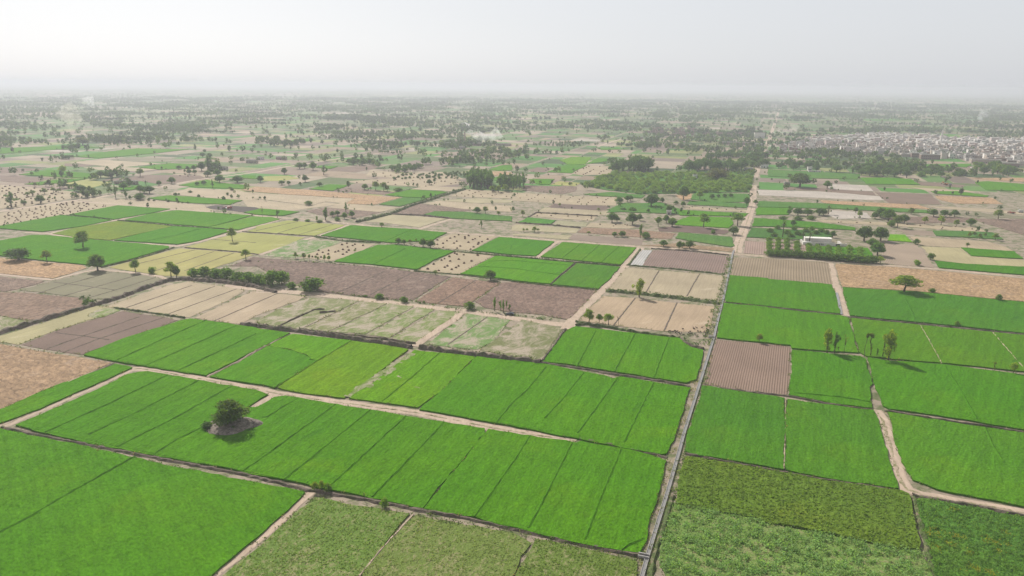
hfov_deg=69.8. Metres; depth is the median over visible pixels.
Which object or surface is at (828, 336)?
tall tree
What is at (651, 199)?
broad tree
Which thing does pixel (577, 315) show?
dirt track
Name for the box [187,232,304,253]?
pale field
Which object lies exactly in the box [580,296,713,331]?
stubble field
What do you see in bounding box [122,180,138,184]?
farm building
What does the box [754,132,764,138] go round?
farm building
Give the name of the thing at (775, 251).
bush
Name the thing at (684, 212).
green field
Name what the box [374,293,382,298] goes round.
bush
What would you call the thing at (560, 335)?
earth bank
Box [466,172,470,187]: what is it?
poplar tree
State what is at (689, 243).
broad tree
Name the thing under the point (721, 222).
lime field
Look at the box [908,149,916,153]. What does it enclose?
village house
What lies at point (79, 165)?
ploughed field
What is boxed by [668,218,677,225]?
broad tree
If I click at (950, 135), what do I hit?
green field
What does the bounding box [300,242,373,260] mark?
stubble field
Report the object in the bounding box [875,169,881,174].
broad tree
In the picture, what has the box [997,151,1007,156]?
village house
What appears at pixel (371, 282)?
harvested field
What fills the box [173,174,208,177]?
stubble field
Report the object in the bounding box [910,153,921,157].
farm building
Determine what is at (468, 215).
vegetable field
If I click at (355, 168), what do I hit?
ploughed field
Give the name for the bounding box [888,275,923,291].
acacia tree
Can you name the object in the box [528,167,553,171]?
ploughed field
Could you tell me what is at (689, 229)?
ploughed field
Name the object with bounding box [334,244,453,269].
green field
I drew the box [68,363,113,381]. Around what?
earth bank
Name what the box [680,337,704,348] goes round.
earth bank
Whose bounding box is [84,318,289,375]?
green field
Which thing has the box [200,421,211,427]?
bush
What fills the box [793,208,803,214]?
broad tree
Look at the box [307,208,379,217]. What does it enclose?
harvested field
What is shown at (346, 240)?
earth bank
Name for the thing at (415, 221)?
stubble field
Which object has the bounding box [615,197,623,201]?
broad tree
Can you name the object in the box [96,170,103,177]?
broad tree
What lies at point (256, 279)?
bush
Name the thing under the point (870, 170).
broad tree
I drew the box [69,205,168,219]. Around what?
green field
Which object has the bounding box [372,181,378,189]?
acacia tree
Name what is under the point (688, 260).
furrowed field
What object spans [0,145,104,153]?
green field
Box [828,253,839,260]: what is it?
bush
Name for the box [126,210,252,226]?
green field
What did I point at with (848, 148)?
village house
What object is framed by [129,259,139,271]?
acacia tree
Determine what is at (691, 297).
weeds
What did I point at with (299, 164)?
broad tree
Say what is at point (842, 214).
pale field
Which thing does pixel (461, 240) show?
stubble field
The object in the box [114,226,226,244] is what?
green field
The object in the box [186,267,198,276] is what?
bush
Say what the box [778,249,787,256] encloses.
bush
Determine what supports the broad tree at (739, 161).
on the ground
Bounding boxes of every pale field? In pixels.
[66,180,111,187]
[109,248,252,275]
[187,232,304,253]
[249,220,343,235]
[262,176,298,180]
[551,181,579,185]
[757,190,882,199]
[828,184,872,190]
[828,210,870,218]
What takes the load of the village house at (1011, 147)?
on the farmland
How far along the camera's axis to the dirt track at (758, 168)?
1600.08 m
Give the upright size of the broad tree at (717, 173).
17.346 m
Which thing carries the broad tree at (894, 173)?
on the ground
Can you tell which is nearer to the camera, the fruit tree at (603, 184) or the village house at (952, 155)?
the fruit tree at (603, 184)
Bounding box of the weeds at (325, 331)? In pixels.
[257,322,405,341]
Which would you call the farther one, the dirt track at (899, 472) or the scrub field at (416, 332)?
the scrub field at (416, 332)
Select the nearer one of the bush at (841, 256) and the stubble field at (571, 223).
the bush at (841, 256)
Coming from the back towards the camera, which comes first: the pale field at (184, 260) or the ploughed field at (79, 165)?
the ploughed field at (79, 165)
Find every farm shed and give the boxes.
[246,160,257,162]
[276,156,286,159]
[496,143,510,145]
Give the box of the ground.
[0,85,1023,575]
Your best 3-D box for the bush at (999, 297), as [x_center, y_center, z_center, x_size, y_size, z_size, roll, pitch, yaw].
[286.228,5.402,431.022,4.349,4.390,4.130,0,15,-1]
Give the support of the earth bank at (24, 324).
on the ground
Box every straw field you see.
[0,258,85,277]
[0,344,110,408]
[243,187,400,204]
[493,171,511,175]
[641,243,733,251]
[675,193,691,200]
[820,200,928,208]
[835,264,1023,301]
[935,196,1001,203]
[975,178,1023,181]
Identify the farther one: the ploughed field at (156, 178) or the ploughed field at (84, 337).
the ploughed field at (156, 178)
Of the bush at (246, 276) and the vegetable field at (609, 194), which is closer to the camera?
the bush at (246, 276)
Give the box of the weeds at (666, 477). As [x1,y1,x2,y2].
[632,370,702,575]
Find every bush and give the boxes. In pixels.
[148,267,156,273]
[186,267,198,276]
[195,266,209,276]
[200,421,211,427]
[206,268,221,278]
[217,267,233,278]
[230,271,242,280]
[237,271,254,281]
[248,273,265,283]
[260,269,283,285]
[276,270,289,283]
[285,282,296,287]
[297,276,326,291]
[324,482,332,491]
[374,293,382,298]
[379,496,388,507]
[399,296,407,301]
[463,301,474,309]
[641,231,650,238]
[764,250,773,255]
[771,249,783,256]
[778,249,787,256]
[785,250,795,256]
[793,250,802,257]
[800,250,810,258]
[808,250,816,258]
[814,251,825,258]
[822,252,830,259]
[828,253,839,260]
[834,253,849,260]
[844,254,854,261]
[852,254,864,261]
[859,254,869,262]
[862,255,874,262]
[870,256,878,262]
[887,220,894,226]
[912,239,920,244]
[913,259,920,264]
[918,171,925,176]
[921,168,930,172]
[959,169,969,175]
[996,294,1002,299]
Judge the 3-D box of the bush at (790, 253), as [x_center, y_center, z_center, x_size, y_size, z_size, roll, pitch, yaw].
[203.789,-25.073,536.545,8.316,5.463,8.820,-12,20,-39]
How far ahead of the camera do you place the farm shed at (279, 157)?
1187.29 m
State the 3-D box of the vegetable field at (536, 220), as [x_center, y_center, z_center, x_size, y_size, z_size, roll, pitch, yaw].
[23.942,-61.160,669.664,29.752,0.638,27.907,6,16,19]
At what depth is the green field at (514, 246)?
561.17 m
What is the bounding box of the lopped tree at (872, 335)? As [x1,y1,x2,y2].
[869,333,874,354]
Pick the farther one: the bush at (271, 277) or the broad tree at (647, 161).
the broad tree at (647, 161)
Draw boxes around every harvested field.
[0,277,43,291]
[0,292,82,320]
[232,257,450,300]
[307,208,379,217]
[336,188,393,194]
[394,204,469,213]
[417,277,500,306]
[475,282,596,319]
[522,185,576,193]
[578,228,675,238]
[883,216,976,223]
[975,219,1023,234]
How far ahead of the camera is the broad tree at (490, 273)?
464.96 m
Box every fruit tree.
[599,182,608,185]
[604,184,613,188]
[613,185,620,189]
[689,185,699,189]
[710,187,719,192]
[732,186,740,190]
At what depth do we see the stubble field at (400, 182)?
929.85 m
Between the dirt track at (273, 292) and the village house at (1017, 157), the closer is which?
the dirt track at (273, 292)
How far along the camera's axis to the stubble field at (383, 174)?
998.62 m
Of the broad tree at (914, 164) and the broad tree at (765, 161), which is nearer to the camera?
the broad tree at (914, 164)
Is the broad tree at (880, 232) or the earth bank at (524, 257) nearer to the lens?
the earth bank at (524, 257)
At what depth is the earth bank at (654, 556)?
199.61 m
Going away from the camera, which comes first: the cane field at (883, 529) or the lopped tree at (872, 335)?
the cane field at (883, 529)
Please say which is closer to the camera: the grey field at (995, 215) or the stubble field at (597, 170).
the grey field at (995, 215)
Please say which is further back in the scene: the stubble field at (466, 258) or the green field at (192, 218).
the green field at (192, 218)
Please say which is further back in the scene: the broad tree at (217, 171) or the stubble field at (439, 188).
the broad tree at (217, 171)
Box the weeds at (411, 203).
[359,188,462,221]
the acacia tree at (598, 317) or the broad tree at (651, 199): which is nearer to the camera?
the acacia tree at (598, 317)
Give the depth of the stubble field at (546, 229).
632.57 m
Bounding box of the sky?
[0,0,1023,92]
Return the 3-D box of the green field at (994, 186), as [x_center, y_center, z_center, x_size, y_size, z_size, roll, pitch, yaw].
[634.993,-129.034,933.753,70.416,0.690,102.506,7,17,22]
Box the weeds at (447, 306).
[329,291,551,319]
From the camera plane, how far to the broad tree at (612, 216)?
665.05 m
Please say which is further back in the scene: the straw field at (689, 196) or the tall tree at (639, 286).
the straw field at (689, 196)
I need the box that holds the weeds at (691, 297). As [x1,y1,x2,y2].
[606,288,716,301]
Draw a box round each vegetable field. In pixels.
[379,197,426,206]
[424,211,511,221]
[519,217,555,223]
[585,192,644,197]
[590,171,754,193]
[606,202,678,213]
[608,203,679,213]
[675,232,733,246]
[687,201,748,207]
[691,192,749,202]
[746,228,832,239]
[757,201,928,212]
[767,169,859,178]
[917,498,1023,575]
[933,230,1002,239]
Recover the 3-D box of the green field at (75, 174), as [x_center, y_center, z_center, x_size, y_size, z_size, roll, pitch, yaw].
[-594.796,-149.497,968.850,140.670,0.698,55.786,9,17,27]
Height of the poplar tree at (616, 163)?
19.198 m
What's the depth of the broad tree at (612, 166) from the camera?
1045.96 m
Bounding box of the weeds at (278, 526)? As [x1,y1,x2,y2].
[241,498,309,559]
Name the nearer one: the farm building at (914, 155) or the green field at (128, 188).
the green field at (128, 188)
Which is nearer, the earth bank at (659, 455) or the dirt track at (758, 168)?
the earth bank at (659, 455)
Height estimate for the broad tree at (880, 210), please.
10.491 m
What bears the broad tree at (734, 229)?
on the ground
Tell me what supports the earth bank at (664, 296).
on the ground
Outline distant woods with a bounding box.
[0,89,1023,237]
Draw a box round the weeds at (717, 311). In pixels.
[703,257,732,345]
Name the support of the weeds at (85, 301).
on the ground
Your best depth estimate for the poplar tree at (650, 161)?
1064.01 m
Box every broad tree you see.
[2,247,31,259]
[34,195,45,202]
[72,184,86,190]
[73,137,89,144]
[85,254,105,270]
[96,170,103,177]
[119,182,127,188]
[134,185,142,192]
[134,193,143,199]
[142,185,154,193]
[166,177,175,183]
[172,265,179,277]
[196,161,205,170]
[203,170,211,176]
[209,162,218,170]
[212,169,220,174]
[214,175,225,181]
[229,175,243,182]
[256,175,263,181]
[295,162,303,168]
[308,162,316,167]
[418,238,426,246]
[426,239,435,247]
[472,207,481,211]
[483,269,495,279]
[606,212,617,219]
[608,163,620,169]
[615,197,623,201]
[626,213,638,224]
[635,157,649,167]
[642,156,655,169]
[642,160,651,167]
[643,194,659,205]
[658,240,667,245]
[663,215,669,222]
[665,205,672,210]
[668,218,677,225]
[677,185,689,199]
[683,160,698,169]
[685,240,696,248]
[692,160,703,168]
[704,168,729,179]
[710,159,725,168]
[728,226,738,234]
[729,162,740,169]
[735,158,749,166]
[744,197,750,205]
[763,159,770,164]
[789,172,812,186]
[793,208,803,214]
[802,208,814,215]
[803,162,810,168]
[815,208,823,214]
[823,181,832,187]
[831,164,842,169]
[851,164,863,170]
[855,226,873,240]
[864,167,875,175]
[866,238,879,244]
[869,242,885,255]
[871,212,880,218]
[873,163,884,170]
[873,227,889,240]
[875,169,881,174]
[875,207,885,217]
[880,208,896,220]
[884,163,894,169]
[885,168,891,175]
[890,170,898,176]
[901,214,909,222]
[902,169,911,177]
[906,164,915,170]
[911,162,918,167]
[927,253,935,259]
[929,209,938,216]
[940,210,949,214]
[950,210,960,216]
[966,218,976,225]
[978,166,990,174]
[1008,166,1019,174]
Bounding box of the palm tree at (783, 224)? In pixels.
[780,220,786,236]
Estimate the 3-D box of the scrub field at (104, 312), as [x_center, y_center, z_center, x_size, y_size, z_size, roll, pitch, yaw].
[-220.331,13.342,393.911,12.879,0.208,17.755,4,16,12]
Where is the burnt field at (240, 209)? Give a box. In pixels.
[207,205,258,211]
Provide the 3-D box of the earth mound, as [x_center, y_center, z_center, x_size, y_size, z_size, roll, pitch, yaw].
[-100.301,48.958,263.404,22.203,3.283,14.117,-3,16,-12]
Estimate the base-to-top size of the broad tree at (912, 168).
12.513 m
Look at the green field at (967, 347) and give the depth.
354.32 m
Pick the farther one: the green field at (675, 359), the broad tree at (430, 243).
the broad tree at (430, 243)
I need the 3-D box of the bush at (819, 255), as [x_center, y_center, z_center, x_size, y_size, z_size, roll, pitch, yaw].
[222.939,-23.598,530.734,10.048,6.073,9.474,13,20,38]
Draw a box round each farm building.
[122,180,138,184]
[722,141,748,144]
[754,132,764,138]
[760,164,768,167]
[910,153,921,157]
[919,154,940,159]
[969,158,1001,162]
[1001,162,1019,166]
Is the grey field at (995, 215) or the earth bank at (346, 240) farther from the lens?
the grey field at (995, 215)
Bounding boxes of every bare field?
[570,235,643,244]
[869,243,934,267]
[897,229,934,235]
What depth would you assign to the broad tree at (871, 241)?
569.79 m
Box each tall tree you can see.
[632,278,644,296]
[823,328,833,352]
[882,329,897,359]
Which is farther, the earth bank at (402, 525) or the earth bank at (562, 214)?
the earth bank at (562, 214)
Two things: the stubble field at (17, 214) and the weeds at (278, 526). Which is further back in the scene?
the stubble field at (17, 214)
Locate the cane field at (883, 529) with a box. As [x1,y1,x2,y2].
[676,456,920,548]
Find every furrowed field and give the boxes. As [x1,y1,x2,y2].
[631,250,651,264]
[643,250,729,272]
[731,257,832,283]
[743,241,805,257]
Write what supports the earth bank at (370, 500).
on the ground
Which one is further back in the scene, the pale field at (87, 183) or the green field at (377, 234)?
the pale field at (87, 183)
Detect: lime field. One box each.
[52,221,169,239]
[209,216,279,229]
[268,334,350,359]
[276,340,407,398]
[349,350,474,407]
[560,157,591,164]
[675,216,732,227]
[888,234,911,241]
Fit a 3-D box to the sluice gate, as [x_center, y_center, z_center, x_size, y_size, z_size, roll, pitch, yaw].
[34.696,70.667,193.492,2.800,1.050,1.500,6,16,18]
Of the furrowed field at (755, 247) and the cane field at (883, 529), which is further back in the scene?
the furrowed field at (755, 247)
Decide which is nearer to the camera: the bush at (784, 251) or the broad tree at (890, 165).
the bush at (784, 251)
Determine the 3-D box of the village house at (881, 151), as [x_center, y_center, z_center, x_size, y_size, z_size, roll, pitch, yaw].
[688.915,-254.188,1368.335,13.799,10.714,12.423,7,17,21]
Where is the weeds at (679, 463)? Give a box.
[645,361,709,571]
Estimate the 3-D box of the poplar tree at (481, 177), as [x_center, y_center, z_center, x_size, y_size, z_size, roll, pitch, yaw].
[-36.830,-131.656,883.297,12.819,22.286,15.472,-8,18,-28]
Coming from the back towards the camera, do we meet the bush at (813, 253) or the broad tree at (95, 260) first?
the bush at (813, 253)
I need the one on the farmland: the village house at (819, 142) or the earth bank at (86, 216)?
the village house at (819, 142)
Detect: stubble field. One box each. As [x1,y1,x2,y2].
[0,185,91,208]
[0,201,115,225]
[0,306,109,344]
[69,160,159,166]
[78,198,212,211]
[83,166,156,170]
[107,282,244,317]
[171,188,255,200]
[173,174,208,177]
[196,291,303,323]
[232,191,353,204]
[244,199,337,210]
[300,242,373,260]
[328,203,397,211]
[346,178,460,186]
[366,170,462,178]
[367,215,445,226]
[413,186,461,190]
[419,252,491,273]
[425,201,511,211]
[434,234,495,250]
[441,198,511,202]
[452,189,511,198]
[511,192,616,205]
[512,225,578,232]
[513,234,571,238]
[531,213,596,220]
[538,208,607,213]
[541,208,609,215]
[554,221,587,226]
[570,166,611,174]
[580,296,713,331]
[586,223,634,228]
[609,267,723,299]
[684,206,746,211]
[819,220,984,231]
[911,237,1011,250]
[912,187,973,191]
[921,246,1023,265]
[927,206,1023,214]
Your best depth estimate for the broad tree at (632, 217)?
654.40 m
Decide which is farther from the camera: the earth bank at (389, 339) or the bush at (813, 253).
the bush at (813, 253)
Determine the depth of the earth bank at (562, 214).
705.14 m
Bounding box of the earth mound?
[206,417,262,434]
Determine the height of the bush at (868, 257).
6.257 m
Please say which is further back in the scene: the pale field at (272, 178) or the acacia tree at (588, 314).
the pale field at (272, 178)
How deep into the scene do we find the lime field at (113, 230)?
612.58 m
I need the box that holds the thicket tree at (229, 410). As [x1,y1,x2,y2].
[209,398,252,426]
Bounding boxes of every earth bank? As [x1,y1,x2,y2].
[0,276,277,334]
[1,426,639,557]
[59,214,109,219]
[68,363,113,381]
[101,247,174,267]
[113,307,185,318]
[117,220,226,229]
[185,247,257,254]
[207,333,289,376]
[239,322,412,348]
[242,231,313,236]
[300,328,415,343]
[314,235,380,242]
[355,188,465,221]
[359,514,413,575]
[392,213,449,218]
[395,244,620,265]
[414,270,597,289]
[418,344,540,362]
[516,222,580,227]
[528,212,597,216]
[541,328,566,359]
[542,362,689,386]
[549,262,575,284]
[575,320,679,337]
[579,439,666,458]
[606,289,717,304]
[627,248,724,274]
[646,494,675,575]
[651,248,728,255]
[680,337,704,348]
[685,452,889,488]
[720,387,873,409]
[725,302,841,314]
[783,399,786,468]
[847,316,1023,334]
[884,410,1021,431]
[910,496,934,575]
[912,492,1023,515]
[921,326,941,363]
[993,332,1022,366]
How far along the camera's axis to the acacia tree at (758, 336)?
355.91 m
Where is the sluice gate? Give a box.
[638,552,648,558]
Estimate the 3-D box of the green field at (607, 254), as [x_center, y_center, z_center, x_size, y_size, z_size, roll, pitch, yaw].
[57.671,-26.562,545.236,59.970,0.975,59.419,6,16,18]
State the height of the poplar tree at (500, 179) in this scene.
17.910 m
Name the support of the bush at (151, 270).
on the pale field at (184, 260)
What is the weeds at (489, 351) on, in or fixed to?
on the earth bank at (461, 352)
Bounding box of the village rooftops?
[804,131,1023,147]
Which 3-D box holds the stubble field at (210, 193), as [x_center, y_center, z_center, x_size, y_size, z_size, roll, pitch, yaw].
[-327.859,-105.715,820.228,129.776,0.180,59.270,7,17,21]
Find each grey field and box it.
[21,271,160,298]
[110,157,196,161]
[960,212,1023,218]
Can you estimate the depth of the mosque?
1591.98 m
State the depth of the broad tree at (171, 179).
893.65 m
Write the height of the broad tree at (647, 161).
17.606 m
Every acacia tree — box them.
[39,250,51,261]
[58,165,65,172]
[73,230,89,246]
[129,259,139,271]
[136,168,143,175]
[163,262,174,276]
[226,227,236,240]
[240,249,250,258]
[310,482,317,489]
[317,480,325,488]
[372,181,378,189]
[583,308,593,321]
[596,314,602,320]
[603,313,613,324]
[654,217,662,222]
[699,213,710,226]
[730,213,745,225]
[756,334,762,341]
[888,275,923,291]
[892,215,904,227]
[938,215,944,223]
[993,209,1003,218]
[1009,362,1018,371]
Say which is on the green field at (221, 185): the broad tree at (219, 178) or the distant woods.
the broad tree at (219, 178)
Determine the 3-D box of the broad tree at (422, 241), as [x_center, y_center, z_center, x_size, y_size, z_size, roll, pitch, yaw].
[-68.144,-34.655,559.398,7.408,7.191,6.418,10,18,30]
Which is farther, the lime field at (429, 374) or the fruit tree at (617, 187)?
the fruit tree at (617, 187)
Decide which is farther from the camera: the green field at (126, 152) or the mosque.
the mosque
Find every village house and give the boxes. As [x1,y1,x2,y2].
[817,140,822,146]
[843,146,852,151]
[858,144,866,148]
[877,149,885,154]
[898,149,907,153]
[899,152,909,156]
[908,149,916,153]
[940,152,947,158]
[948,153,955,158]
[963,153,974,158]
[974,154,982,158]
[984,153,995,158]
[994,156,1006,160]
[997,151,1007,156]
[1005,145,1016,149]
[1012,155,1022,159]
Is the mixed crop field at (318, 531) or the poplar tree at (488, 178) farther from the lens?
the poplar tree at (488, 178)
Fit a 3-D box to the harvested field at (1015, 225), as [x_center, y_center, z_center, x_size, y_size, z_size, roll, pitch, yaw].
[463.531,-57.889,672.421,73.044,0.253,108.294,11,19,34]
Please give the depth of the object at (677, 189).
880.09 m
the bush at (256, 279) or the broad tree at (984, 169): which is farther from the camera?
the broad tree at (984, 169)
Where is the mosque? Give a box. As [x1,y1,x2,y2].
[936,130,950,143]
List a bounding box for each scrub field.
[0,316,27,329]
[88,308,119,317]
[256,298,357,328]
[265,240,341,257]
[307,301,385,330]
[330,303,412,333]
[367,307,433,337]
[393,310,456,341]
[427,314,508,349]
[480,319,560,358]
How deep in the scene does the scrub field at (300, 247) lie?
553.70 m
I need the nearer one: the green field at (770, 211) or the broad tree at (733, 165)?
the green field at (770, 211)
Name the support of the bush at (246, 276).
on the ground
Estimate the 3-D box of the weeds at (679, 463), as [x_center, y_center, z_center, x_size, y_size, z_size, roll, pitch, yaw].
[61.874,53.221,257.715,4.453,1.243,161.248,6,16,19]
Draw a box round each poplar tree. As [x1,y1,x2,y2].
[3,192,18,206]
[113,185,117,197]
[204,155,217,169]
[322,207,327,219]
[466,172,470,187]
[469,171,477,187]
[477,169,485,186]
[485,171,491,188]
[497,175,503,188]
[511,177,516,189]
[613,160,618,169]
[629,158,635,170]
[648,157,654,170]
[833,332,841,352]
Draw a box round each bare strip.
[344,353,414,396]
[367,367,395,387]
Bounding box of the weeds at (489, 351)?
[428,344,536,359]
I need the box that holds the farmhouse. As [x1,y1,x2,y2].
[800,236,846,245]
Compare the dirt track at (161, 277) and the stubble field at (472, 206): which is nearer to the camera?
the dirt track at (161, 277)
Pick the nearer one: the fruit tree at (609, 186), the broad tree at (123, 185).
the broad tree at (123, 185)
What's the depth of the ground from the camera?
616.65 m
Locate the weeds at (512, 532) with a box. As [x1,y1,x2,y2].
[409,512,637,559]
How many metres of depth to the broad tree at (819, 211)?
710.98 m
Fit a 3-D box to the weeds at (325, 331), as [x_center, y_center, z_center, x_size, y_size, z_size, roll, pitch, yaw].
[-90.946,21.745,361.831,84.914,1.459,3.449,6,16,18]
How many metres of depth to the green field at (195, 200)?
769.19 m
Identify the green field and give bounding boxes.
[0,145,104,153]
[0,215,110,231]
[0,235,168,266]
[0,364,131,423]
[0,428,304,575]
[16,371,484,507]
[19,170,96,177]
[27,178,87,184]
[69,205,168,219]
[74,148,188,157]
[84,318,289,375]
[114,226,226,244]
[118,186,136,190]
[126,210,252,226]
[139,163,196,169]
[150,195,241,204]
[180,180,243,188]
[210,346,316,388]
[242,175,255,178]
[244,208,298,215]
[310,184,346,190]
[317,165,336,168]
[321,225,446,242]
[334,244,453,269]
[386,189,446,197]
[419,356,690,454]
[424,429,665,552]
[461,256,573,283]
[472,237,553,255]
[489,165,512,170]
[528,179,553,184]
[541,242,635,264]
[542,326,702,383]
[548,164,586,172]
[552,263,619,288]
[587,158,610,163]
[598,148,628,149]
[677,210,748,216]
[679,210,745,215]
[684,385,785,470]
[717,303,858,353]
[725,275,839,313]
[752,218,854,230]
[756,207,792,214]
[785,399,898,488]
[788,350,872,408]
[811,246,872,260]
[843,287,1023,333]
[850,318,1023,371]
[860,177,919,184]
[863,118,914,120]
[867,357,1023,430]
[888,412,1023,507]
[901,133,960,137]
[926,164,970,166]
[931,191,988,196]
[935,261,1023,274]
[961,247,1022,258]
[975,181,1023,190]
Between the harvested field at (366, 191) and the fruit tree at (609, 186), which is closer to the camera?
the harvested field at (366, 191)
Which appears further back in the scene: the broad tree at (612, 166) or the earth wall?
the broad tree at (612, 166)
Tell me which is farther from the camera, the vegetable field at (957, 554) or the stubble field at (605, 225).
the stubble field at (605, 225)
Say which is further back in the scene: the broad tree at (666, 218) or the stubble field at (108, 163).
the stubble field at (108, 163)
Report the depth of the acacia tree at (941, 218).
667.19 m
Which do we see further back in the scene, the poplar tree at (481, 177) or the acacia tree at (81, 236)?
the poplar tree at (481, 177)
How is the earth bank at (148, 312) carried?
on the ground
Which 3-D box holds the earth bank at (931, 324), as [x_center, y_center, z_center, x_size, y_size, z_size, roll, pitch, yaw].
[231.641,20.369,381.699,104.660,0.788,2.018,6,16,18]
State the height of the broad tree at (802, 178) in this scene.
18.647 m
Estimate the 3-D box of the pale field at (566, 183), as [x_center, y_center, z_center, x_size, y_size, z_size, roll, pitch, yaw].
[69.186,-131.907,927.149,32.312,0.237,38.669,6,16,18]
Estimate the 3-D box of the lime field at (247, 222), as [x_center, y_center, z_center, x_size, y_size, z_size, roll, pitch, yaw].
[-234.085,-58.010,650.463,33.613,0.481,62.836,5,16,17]
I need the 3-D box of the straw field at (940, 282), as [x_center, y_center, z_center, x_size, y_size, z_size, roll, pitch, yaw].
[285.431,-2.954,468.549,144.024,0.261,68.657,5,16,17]
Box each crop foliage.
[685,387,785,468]
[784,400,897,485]
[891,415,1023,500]
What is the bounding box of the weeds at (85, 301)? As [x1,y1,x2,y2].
[78,295,96,304]
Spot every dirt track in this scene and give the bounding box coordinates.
[0,193,120,211]
[0,269,165,279]
[0,367,576,441]
[24,209,171,233]
[78,201,282,217]
[143,219,281,246]
[154,147,419,187]
[213,492,315,575]
[224,284,575,326]
[250,393,279,406]
[257,291,288,292]
[258,225,348,254]
[283,217,1023,277]
[412,312,463,346]
[419,219,451,228]
[533,241,562,257]
[560,247,643,328]
[733,185,756,252]
[753,103,782,176]
[829,263,849,315]
[874,409,1023,513]
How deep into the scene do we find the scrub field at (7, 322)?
378.20 m
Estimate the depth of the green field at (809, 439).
254.43 m
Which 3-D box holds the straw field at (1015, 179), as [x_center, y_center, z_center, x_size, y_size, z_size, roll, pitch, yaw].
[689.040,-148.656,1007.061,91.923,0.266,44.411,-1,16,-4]
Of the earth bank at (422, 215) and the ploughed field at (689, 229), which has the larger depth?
the earth bank at (422, 215)
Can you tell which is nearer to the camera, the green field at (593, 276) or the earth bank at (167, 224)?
the green field at (593, 276)
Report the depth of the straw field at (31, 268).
485.52 m
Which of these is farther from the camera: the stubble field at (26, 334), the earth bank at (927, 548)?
the stubble field at (26, 334)
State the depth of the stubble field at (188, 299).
419.58 m
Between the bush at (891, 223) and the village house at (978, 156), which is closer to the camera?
the bush at (891, 223)
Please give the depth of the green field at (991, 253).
552.04 m
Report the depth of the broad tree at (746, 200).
762.44 m
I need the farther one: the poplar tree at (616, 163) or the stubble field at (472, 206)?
the poplar tree at (616, 163)
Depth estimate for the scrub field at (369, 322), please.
386.36 m
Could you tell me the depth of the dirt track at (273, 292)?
434.84 m
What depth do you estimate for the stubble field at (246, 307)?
406.86 m
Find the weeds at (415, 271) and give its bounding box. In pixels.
[258,261,598,289]
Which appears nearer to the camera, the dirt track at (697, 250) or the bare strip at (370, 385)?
the bare strip at (370, 385)
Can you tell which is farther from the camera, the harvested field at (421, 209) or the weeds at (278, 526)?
the harvested field at (421, 209)
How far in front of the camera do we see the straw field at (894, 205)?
782.07 m
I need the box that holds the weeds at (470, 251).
[316,235,618,264]
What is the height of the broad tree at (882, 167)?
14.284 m
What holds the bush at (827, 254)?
on the ground
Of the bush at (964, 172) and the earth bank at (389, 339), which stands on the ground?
the earth bank at (389, 339)
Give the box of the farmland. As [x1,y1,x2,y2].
[0,85,1023,195]
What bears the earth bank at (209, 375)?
on the ground
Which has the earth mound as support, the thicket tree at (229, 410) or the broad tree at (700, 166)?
the thicket tree at (229, 410)
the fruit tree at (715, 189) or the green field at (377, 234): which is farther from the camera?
the fruit tree at (715, 189)
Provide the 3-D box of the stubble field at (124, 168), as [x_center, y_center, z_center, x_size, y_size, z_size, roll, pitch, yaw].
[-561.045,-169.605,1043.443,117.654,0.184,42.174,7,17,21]
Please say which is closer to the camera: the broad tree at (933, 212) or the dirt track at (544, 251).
the dirt track at (544, 251)
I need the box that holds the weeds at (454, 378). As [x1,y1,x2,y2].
[0,252,1023,575]
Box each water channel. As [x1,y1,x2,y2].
[640,250,734,575]
[835,292,842,313]
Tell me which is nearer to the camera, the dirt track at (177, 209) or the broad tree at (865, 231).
the broad tree at (865, 231)
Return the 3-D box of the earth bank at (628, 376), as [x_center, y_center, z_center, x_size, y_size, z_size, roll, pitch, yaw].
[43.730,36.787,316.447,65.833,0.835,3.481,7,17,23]
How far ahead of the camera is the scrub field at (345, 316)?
391.25 m
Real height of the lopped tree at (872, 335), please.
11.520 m
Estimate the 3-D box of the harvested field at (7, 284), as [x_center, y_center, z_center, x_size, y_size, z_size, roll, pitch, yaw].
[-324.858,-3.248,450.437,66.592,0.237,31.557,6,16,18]
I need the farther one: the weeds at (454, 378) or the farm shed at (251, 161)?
the farm shed at (251, 161)
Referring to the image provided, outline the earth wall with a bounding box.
[278,308,324,325]
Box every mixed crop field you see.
[223,497,409,575]
[362,514,530,575]
[515,539,637,575]
[659,507,931,575]
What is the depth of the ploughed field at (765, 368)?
325.36 m
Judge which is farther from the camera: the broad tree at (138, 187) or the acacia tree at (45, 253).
the broad tree at (138, 187)
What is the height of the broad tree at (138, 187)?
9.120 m
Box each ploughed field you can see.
[0,167,42,172]
[0,175,51,182]
[22,311,177,354]
[64,163,91,166]
[102,175,206,183]
[328,164,384,171]
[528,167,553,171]
[550,204,607,209]
[658,226,729,233]
[704,339,790,394]
[783,187,875,195]
[875,192,941,204]
[918,182,965,187]

